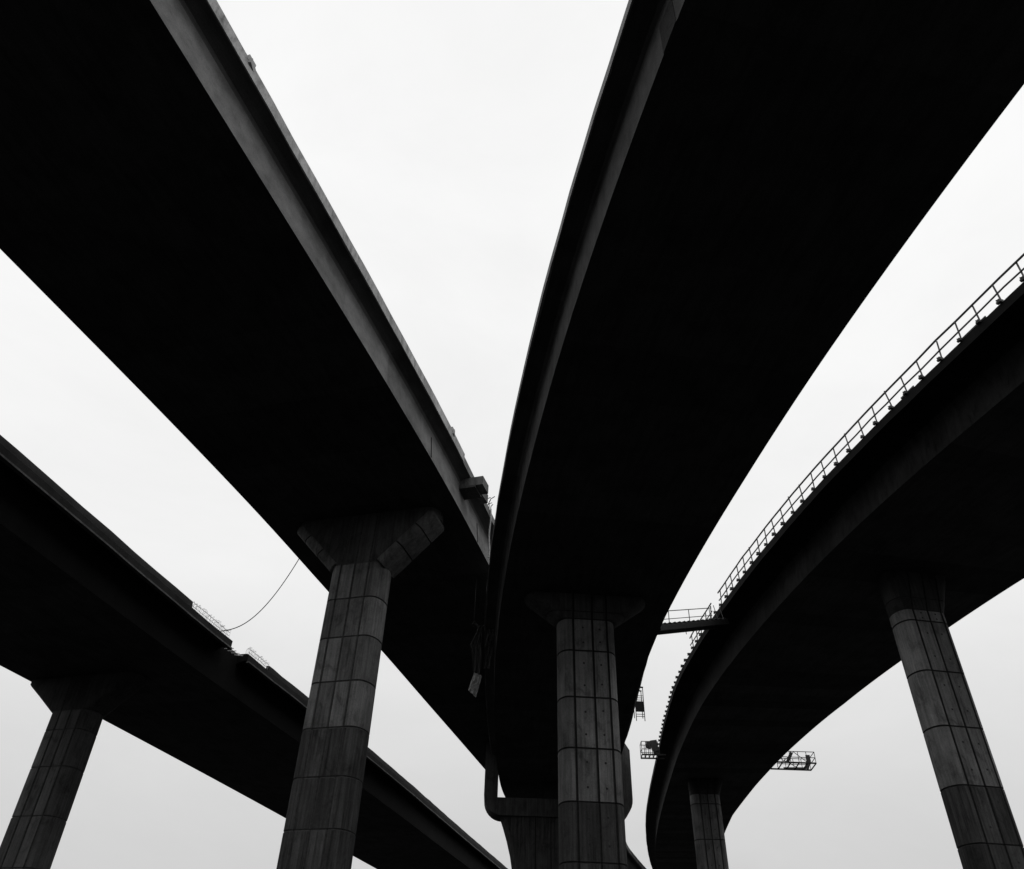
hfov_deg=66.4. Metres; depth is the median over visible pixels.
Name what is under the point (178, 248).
bridge deck
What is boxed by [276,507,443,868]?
bridge pier
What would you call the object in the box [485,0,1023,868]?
bridge deck
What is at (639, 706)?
ladder cage
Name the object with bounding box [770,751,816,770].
scaffold platform
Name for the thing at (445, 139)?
sky
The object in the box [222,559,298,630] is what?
slack cable
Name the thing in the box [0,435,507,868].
bridge deck
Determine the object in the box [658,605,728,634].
gangway
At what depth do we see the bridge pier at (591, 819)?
28.94 m
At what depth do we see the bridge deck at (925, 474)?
36.30 m
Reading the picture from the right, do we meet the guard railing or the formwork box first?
the guard railing
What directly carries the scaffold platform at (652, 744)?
attached to the bridge deck at (925, 474)
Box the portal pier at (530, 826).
[484,742,632,868]
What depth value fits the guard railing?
31.21 m
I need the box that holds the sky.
[0,0,1023,868]
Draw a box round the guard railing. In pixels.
[658,253,1023,744]
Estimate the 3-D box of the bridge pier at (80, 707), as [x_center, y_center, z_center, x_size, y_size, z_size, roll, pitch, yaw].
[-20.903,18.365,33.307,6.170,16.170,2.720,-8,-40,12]
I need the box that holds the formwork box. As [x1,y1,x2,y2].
[459,476,488,499]
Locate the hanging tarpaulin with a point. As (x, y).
(475, 646)
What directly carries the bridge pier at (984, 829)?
on the ground
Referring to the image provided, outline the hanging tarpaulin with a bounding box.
[468,579,494,696]
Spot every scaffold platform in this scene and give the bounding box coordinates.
[640,740,665,758]
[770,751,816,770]
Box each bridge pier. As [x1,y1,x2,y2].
[0,671,147,868]
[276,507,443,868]
[524,591,644,868]
[687,778,728,868]
[876,570,1023,868]
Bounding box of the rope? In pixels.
[488,509,491,557]
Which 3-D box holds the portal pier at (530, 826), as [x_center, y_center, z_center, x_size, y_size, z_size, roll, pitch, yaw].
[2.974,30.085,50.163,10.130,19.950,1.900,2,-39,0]
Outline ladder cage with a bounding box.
[633,687,644,720]
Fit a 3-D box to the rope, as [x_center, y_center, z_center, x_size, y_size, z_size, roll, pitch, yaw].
[-0.996,4.371,34.831,0.109,2.524,0.061,2,-39,0]
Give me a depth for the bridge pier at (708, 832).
59.86 m
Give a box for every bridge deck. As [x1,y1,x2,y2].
[0,0,494,768]
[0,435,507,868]
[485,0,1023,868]
[645,282,1023,868]

